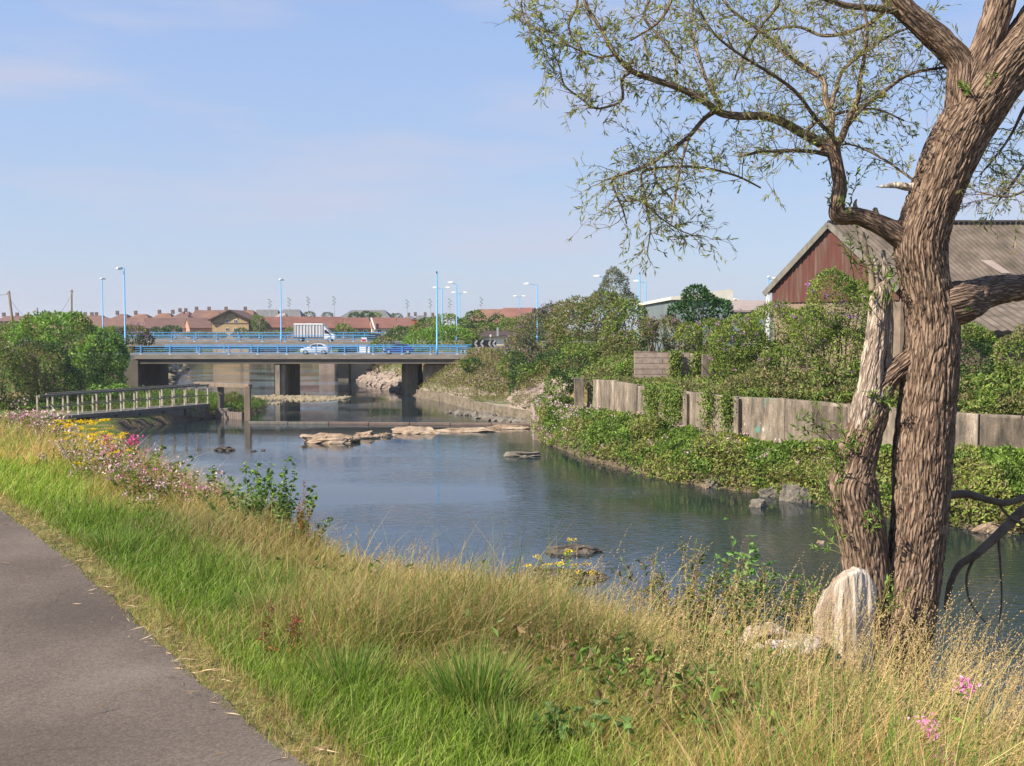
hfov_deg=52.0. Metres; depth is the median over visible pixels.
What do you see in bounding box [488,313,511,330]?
round tree
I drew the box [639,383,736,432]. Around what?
ivy
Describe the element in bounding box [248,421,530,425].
weir sill
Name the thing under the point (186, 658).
straw litter
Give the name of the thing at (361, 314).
bush
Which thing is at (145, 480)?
balsam plant
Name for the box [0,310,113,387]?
leafy tree
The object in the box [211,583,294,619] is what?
grass tuft
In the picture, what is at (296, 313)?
house
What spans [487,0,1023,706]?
willow tree
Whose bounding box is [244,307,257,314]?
house
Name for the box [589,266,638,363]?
slender tree
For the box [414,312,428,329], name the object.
house
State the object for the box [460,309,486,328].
round tree
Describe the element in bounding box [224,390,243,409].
bush
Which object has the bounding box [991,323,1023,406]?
bush
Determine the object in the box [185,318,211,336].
house
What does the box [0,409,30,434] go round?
balsam plant
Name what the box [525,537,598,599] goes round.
ragwort
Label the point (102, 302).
street lamp
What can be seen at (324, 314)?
bush
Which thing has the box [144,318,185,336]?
house
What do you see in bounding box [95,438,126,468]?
balsam plant
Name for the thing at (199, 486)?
balsam plant
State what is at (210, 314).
house
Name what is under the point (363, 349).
roadside cabinet
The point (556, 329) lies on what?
bush
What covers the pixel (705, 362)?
wall pillar
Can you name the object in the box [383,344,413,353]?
car
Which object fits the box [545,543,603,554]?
rock
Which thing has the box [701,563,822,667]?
willowherb
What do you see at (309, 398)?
gravel bar
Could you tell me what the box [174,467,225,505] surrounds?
balsam plant
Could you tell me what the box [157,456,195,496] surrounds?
balsam plant
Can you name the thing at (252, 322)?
bush
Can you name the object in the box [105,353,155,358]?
road
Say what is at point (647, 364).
block wall
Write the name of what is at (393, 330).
bush
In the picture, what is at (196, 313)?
house
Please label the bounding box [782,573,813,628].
willowherb
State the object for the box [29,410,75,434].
balsam plant
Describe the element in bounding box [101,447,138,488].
balsam plant
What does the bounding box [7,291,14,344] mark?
telegraph pole
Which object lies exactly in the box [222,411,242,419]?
pile wall
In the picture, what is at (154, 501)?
balsam plant
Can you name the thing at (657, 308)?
steel shed
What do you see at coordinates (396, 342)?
road
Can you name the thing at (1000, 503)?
fallen bough
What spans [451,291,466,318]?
street lamp
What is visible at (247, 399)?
sluice frame
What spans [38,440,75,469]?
balsam plant
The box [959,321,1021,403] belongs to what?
bush
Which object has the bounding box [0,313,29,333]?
house
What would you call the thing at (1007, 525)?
fallen bough
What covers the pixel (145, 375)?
abutment
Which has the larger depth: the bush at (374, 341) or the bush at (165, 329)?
the bush at (165, 329)
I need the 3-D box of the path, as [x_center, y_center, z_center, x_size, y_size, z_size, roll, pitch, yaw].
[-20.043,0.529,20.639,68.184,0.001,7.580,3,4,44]
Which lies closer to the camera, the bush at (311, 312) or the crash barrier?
the crash barrier
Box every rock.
[299,433,360,443]
[354,431,379,438]
[379,432,395,436]
[391,426,439,433]
[436,427,500,431]
[485,424,529,428]
[503,451,540,456]
[516,566,610,580]
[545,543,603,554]
[700,484,709,487]
[705,475,722,487]
[749,498,766,507]
[758,486,779,496]
[779,484,814,501]
[971,522,999,533]
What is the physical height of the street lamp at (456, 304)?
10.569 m
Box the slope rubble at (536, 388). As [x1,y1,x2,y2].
[438,369,572,408]
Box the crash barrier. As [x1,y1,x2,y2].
[458,346,503,351]
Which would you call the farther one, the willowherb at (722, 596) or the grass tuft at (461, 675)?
the willowherb at (722, 596)
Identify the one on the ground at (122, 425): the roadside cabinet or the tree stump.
the tree stump
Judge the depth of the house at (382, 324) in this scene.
300.62 m
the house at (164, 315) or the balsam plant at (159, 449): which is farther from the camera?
the house at (164, 315)
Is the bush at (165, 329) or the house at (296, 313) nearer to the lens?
the bush at (165, 329)
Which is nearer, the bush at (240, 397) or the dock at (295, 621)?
the dock at (295, 621)
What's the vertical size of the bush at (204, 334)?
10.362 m
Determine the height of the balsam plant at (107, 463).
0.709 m
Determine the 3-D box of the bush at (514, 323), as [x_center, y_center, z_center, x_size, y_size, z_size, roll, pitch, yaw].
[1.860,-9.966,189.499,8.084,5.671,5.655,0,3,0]
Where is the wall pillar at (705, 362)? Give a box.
[701,354,712,380]
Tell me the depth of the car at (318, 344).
136.69 m
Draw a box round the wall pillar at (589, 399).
[587,381,592,407]
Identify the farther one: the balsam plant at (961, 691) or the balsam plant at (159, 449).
the balsam plant at (159, 449)
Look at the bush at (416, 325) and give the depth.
210.44 m
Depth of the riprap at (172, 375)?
180.71 m
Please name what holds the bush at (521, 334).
on the ground at (122, 425)
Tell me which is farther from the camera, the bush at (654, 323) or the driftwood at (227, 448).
the bush at (654, 323)
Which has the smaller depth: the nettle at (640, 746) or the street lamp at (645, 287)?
the nettle at (640, 746)
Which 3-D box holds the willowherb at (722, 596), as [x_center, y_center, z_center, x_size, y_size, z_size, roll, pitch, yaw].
[1.751,1.939,8.550,0.124,0.970,0.369,-1,3,-11]
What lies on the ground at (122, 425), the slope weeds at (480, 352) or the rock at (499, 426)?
the slope weeds at (480, 352)
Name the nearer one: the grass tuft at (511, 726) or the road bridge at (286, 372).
the grass tuft at (511, 726)
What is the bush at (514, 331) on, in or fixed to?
on the ground at (122, 425)
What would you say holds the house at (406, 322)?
on the ground at (122, 425)
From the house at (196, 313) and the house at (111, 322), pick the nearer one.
the house at (111, 322)
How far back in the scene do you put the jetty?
94.51 m
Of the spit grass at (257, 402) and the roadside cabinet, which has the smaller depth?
the spit grass at (257, 402)
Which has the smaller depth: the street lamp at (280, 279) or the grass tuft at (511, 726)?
the grass tuft at (511, 726)
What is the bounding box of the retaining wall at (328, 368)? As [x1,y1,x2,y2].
[319,364,337,373]
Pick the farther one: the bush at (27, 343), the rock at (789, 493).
the bush at (27, 343)
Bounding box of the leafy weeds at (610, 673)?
[4,431,1023,765]
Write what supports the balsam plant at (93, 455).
on the ground at (122, 425)
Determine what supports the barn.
on the ground at (122, 425)
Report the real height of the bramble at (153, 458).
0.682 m
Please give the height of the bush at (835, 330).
7.924 m
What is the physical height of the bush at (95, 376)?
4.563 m
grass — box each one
[0,380,270,417]
[27,344,455,377]
[159,462,1023,765]
[416,378,539,409]
[638,434,1023,534]
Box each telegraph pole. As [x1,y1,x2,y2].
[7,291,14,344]
[70,289,72,339]
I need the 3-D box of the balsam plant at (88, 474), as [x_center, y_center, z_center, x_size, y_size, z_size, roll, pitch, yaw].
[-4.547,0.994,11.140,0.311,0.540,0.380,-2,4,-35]
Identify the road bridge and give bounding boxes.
[77,332,384,380]
[134,345,467,395]
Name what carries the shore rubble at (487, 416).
in the river water
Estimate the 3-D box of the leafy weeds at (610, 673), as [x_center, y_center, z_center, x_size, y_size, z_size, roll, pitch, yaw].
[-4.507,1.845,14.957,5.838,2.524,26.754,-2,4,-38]
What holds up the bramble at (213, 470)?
on the ground at (122, 425)
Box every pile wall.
[215,408,231,417]
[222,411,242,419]
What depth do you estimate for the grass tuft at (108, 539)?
7.54 m
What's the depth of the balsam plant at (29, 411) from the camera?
18.01 m
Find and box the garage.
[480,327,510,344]
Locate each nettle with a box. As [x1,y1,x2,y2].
[530,696,633,762]
[626,741,748,765]
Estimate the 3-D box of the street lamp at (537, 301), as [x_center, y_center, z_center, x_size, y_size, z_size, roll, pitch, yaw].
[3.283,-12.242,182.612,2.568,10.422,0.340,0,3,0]
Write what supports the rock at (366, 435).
in the river water
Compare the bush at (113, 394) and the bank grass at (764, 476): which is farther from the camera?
the bush at (113, 394)
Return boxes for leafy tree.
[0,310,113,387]
[81,327,129,381]
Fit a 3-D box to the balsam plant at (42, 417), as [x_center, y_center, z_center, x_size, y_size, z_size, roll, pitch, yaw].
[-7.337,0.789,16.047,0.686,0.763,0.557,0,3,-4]
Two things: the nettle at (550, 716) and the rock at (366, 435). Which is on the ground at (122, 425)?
the nettle at (550, 716)
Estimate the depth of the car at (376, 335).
177.08 m
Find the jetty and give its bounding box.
[28,383,209,420]
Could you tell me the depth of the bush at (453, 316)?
203.78 m
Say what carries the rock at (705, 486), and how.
in the river water
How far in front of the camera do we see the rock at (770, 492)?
54.49 m
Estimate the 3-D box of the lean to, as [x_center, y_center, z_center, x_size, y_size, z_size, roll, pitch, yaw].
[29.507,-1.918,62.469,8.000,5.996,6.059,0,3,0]
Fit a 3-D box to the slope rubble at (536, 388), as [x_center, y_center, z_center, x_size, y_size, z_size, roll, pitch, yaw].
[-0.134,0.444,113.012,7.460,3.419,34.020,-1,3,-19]
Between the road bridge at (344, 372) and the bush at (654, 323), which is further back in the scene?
the road bridge at (344, 372)
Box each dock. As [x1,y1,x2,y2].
[257,599,302,659]
[296,480,312,557]
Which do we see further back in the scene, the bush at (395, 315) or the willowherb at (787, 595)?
the bush at (395, 315)
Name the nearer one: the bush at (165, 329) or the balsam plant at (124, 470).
the balsam plant at (124, 470)
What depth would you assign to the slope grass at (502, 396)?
116.30 m
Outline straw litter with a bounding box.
[0,500,338,762]
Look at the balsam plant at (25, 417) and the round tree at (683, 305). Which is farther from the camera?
the round tree at (683, 305)
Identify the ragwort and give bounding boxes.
[46,418,115,445]
[62,431,128,452]
[74,448,136,481]
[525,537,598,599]
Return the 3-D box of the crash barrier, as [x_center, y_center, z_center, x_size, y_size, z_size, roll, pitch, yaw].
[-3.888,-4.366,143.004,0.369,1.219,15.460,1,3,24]
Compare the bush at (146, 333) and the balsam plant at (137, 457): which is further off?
the bush at (146, 333)
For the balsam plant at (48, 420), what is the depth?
17.34 m
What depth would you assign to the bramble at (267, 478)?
9.45 m
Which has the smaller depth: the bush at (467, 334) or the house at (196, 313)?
the bush at (467, 334)
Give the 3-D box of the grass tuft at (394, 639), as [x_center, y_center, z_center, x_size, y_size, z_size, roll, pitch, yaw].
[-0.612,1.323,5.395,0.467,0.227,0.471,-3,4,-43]
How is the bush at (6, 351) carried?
on the ground at (122, 425)
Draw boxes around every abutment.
[101,359,167,386]
[351,349,376,379]
[423,364,453,383]
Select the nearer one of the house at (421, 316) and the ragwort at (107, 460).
the ragwort at (107, 460)
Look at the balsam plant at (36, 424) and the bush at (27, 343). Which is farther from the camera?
the bush at (27, 343)
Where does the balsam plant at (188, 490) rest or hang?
on the ground at (122, 425)
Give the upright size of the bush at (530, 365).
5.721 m
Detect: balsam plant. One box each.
[0,398,19,435]
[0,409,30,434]
[2,395,46,430]
[2,410,39,428]
[4,411,19,426]
[7,398,45,427]
[7,410,50,437]
[11,409,50,434]
[18,408,57,437]
[27,405,56,434]
[29,409,76,438]
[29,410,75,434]
[35,407,78,443]
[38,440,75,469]
[51,430,95,475]
[54,438,96,466]
[63,436,108,488]
[64,443,107,479]
[67,454,101,485]
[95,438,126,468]
[97,440,142,488]
[98,434,143,459]
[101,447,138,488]
[102,460,155,503]
[104,463,153,500]
[113,448,154,473]
[114,467,162,504]
[117,445,163,474]
[121,479,165,518]
[124,458,170,500]
[155,456,203,505]
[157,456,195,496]
[168,468,199,497]
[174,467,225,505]
[179,481,210,510]
[196,485,220,507]
[908,675,986,765]
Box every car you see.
[300,343,329,353]
[361,333,383,340]
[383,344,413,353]
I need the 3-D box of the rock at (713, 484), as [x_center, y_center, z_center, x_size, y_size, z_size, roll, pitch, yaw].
[11.464,5.849,57.941,1.736,1.512,0.924,0,3,0]
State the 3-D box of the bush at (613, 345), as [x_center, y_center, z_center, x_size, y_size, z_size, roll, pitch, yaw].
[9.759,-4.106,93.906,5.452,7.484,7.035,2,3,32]
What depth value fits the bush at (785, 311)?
68.11 m
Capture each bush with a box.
[0,334,39,408]
[5,337,87,406]
[57,364,119,399]
[79,331,130,389]
[85,382,129,399]
[95,325,120,331]
[110,322,155,352]
[149,325,182,336]
[181,330,227,351]
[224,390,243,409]
[230,330,287,351]
[234,327,248,351]
[250,313,268,351]
[284,326,293,349]
[303,310,315,316]
[321,312,333,316]
[334,323,359,336]
[348,310,374,318]
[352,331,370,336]
[367,334,395,373]
[368,312,381,317]
[385,325,409,340]
[391,313,402,317]
[400,322,482,351]
[406,316,444,334]
[431,312,473,338]
[454,328,480,340]
[458,357,482,378]
[464,316,519,336]
[494,346,567,394]
[501,300,569,370]
[501,312,543,334]
[502,326,531,347]
[542,289,628,369]
[542,342,608,396]
[586,296,654,370]
[612,361,633,376]
[637,313,694,351]
[674,316,732,368]
[693,309,782,384]
[721,343,838,395]
[734,299,821,379]
[787,266,870,397]
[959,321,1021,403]
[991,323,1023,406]
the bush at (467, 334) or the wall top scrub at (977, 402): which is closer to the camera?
the wall top scrub at (977, 402)
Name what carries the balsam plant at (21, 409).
on the ground at (122, 425)
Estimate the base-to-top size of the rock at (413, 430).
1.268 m
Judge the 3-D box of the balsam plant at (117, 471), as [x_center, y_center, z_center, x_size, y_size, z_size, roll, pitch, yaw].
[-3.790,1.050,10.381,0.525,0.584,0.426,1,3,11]
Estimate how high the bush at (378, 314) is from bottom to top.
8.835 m
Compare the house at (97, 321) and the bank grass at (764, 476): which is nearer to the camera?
the bank grass at (764, 476)
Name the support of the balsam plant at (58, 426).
on the ground at (122, 425)
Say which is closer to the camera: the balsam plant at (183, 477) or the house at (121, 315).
the balsam plant at (183, 477)
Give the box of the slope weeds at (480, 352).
[422,346,586,392]
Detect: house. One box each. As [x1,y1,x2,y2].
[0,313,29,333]
[30,317,107,333]
[79,312,104,316]
[104,318,144,334]
[113,311,131,317]
[130,311,151,317]
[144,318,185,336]
[152,310,174,317]
[171,314,193,317]
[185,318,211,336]
[190,307,227,317]
[197,311,220,331]
[208,310,264,351]
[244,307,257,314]
[255,310,279,316]
[259,317,286,351]
[282,309,305,316]
[284,316,343,349]
[342,317,370,336]
[370,317,396,333]
[396,318,411,334]
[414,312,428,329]
[469,309,501,331]
[493,308,543,332]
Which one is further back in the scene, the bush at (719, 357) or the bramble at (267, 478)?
the bush at (719, 357)
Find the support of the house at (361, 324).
on the ground at (122, 425)
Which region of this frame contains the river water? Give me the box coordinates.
[127,364,1023,737]
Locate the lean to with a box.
[961,302,1023,389]
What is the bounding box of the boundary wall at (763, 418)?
[593,379,1023,448]
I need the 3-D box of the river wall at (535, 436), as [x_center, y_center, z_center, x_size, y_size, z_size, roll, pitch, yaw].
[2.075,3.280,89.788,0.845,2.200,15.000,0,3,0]
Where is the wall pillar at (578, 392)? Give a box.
[574,378,583,408]
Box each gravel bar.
[253,393,351,401]
[264,401,282,404]
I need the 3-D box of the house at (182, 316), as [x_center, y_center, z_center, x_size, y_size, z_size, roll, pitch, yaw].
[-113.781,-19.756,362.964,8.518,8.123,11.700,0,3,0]
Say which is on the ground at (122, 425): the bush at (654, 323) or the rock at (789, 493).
the bush at (654, 323)
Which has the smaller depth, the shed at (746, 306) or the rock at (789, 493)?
the rock at (789, 493)
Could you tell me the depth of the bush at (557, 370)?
91.21 m
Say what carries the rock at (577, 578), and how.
in the river water
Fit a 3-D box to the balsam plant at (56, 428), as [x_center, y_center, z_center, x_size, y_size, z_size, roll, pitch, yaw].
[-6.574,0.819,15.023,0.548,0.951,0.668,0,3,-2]
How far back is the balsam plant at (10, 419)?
17.12 m
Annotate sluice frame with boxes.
[194,382,251,420]
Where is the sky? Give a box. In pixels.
[0,0,1023,328]
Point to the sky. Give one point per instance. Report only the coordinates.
(214, 153)
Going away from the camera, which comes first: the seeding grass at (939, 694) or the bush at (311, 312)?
the seeding grass at (939, 694)
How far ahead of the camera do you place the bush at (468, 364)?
124.44 m
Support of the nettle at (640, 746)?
on the ground at (122, 425)
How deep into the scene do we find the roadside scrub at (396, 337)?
196.42 m
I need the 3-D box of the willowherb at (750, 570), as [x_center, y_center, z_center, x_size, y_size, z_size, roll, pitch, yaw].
[1.825,1.743,8.677,0.386,1.376,0.688,-2,4,-33]
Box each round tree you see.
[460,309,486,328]
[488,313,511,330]
[665,283,733,350]
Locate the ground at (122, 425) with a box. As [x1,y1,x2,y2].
[0,329,1023,765]
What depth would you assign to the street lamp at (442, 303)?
200.46 m
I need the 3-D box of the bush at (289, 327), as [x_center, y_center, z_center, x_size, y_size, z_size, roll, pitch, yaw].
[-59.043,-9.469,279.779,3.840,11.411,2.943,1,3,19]
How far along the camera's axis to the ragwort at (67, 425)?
16.03 m
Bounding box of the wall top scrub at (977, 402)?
[578,371,1023,414]
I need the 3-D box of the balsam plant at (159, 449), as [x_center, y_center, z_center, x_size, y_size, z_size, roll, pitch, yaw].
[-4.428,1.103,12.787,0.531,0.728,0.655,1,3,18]
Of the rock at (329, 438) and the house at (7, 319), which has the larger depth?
the house at (7, 319)
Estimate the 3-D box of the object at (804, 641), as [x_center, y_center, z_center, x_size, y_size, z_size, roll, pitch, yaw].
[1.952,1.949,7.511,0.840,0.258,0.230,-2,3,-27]
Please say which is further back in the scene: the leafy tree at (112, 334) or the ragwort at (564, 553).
the leafy tree at (112, 334)
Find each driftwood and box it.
[214,446,234,450]
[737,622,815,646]
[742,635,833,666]
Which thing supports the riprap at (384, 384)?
on the ground at (122, 425)
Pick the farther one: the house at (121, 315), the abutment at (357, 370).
the house at (121, 315)
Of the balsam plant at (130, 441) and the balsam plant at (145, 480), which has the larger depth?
the balsam plant at (130, 441)
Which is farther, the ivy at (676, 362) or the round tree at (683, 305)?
the round tree at (683, 305)
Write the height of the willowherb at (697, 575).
0.982 m
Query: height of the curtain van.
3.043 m
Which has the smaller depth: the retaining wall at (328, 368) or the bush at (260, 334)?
the retaining wall at (328, 368)
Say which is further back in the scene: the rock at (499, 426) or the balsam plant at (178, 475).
the rock at (499, 426)
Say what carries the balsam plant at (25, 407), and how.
on the ground at (122, 425)
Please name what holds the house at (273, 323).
on the ground at (122, 425)
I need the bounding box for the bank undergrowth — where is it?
[530,388,1023,531]
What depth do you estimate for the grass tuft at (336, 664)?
4.74 m
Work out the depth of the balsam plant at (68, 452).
11.76 m
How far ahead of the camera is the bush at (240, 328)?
277.07 m
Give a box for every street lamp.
[100,278,105,327]
[116,267,125,339]
[279,278,283,340]
[432,286,449,338]
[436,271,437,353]
[448,281,457,340]
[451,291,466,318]
[524,283,537,340]
[633,280,645,301]
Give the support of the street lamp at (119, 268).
on the road at (132, 355)
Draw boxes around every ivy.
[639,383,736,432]
[665,348,719,378]
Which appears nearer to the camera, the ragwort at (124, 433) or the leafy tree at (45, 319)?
the ragwort at (124, 433)
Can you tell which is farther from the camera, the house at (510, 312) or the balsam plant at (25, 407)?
the house at (510, 312)
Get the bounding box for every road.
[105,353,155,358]
[377,341,632,344]
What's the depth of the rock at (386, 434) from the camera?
84.77 m
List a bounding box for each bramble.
[99,445,194,484]
[194,465,255,503]
[203,456,316,532]
[273,492,332,545]
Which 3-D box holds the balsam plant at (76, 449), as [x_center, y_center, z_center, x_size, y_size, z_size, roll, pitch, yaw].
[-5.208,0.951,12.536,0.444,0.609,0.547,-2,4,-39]
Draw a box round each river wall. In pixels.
[416,389,529,419]
[530,402,543,439]
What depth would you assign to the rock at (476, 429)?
88.76 m
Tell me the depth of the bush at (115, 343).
116.52 m
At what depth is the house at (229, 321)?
291.55 m
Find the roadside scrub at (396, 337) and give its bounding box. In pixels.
[3,330,636,351]
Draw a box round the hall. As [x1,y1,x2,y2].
[341,310,394,320]
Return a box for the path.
[0,509,308,765]
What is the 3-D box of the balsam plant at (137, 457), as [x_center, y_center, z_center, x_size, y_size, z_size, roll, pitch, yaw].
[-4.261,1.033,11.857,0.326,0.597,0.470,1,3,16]
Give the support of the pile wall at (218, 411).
in the river water
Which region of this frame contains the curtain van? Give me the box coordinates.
[292,323,336,340]
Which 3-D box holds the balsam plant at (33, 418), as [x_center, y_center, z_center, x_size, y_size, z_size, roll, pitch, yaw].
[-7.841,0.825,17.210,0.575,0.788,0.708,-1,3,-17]
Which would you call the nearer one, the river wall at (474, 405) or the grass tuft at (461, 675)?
the grass tuft at (461, 675)
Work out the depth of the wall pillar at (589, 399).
82.66 m
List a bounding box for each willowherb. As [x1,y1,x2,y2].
[610,538,767,640]
[651,573,780,658]
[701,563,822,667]
[715,514,775,630]
[717,563,734,632]
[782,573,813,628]
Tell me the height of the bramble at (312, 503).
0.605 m
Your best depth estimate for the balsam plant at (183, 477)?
10.97 m
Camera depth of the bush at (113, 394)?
103.84 m
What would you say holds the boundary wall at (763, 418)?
on the ground at (122, 425)
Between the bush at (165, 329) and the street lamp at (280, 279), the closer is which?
the street lamp at (280, 279)
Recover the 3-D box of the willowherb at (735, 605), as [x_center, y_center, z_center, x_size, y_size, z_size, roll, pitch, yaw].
[1.540,1.882,8.175,1.084,0.767,1.067,0,3,0]
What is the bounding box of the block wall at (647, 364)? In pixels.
[634,351,695,378]
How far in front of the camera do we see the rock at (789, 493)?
52.90 m
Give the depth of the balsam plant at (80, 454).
12.16 m
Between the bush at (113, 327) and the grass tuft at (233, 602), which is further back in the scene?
the bush at (113, 327)
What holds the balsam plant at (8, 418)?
on the ground at (122, 425)
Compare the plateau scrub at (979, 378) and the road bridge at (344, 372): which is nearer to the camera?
the plateau scrub at (979, 378)
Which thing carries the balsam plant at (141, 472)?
on the ground at (122, 425)
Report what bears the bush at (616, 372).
on the ground at (122, 425)
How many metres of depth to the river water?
51.78 m
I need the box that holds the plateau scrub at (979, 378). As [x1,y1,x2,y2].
[581,343,1023,413]
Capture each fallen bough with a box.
[943,504,1023,635]
[951,490,1023,525]
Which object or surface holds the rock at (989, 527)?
on the ground at (122, 425)
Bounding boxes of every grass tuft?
[78,525,144,555]
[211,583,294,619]
[294,626,402,694]
[363,616,431,660]
[402,627,553,720]
[452,693,564,760]
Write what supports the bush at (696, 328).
on the ground at (122, 425)
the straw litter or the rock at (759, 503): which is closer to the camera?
the straw litter
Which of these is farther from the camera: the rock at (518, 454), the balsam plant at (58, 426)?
the rock at (518, 454)
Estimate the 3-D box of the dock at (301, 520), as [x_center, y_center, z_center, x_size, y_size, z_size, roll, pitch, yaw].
[-1.696,1.144,8.506,0.161,0.717,0.124,3,4,40]
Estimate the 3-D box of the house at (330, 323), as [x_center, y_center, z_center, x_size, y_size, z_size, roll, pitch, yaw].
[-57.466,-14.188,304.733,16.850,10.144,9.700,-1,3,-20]
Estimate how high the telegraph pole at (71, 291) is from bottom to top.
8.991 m
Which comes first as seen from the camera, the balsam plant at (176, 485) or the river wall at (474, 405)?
the balsam plant at (176, 485)
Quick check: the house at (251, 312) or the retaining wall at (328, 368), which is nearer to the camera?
the retaining wall at (328, 368)
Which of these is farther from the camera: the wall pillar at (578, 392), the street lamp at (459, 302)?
the street lamp at (459, 302)
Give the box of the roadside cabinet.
[359,345,369,351]
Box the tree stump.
[811,566,877,696]
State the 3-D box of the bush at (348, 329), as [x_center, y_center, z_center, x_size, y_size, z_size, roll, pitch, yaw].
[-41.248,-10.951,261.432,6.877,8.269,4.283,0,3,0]
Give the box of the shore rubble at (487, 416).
[445,410,529,422]
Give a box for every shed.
[637,289,732,351]
[730,300,773,348]
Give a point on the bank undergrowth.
(994, 465)
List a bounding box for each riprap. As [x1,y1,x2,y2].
[168,364,189,388]
[356,369,401,392]
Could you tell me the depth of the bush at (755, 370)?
63.43 m
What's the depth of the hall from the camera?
392.82 m
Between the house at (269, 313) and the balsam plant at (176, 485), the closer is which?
the balsam plant at (176, 485)
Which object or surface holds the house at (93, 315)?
on the ground at (122, 425)
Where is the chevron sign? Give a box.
[473,340,495,346]
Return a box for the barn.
[762,220,1023,373]
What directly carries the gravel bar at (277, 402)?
on the ground at (122, 425)
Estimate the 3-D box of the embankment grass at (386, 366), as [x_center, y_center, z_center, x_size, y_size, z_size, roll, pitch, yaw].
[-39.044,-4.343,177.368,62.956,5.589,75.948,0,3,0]
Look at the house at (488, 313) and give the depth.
263.51 m
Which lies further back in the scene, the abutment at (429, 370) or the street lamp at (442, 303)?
the street lamp at (442, 303)
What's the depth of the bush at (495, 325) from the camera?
204.61 m

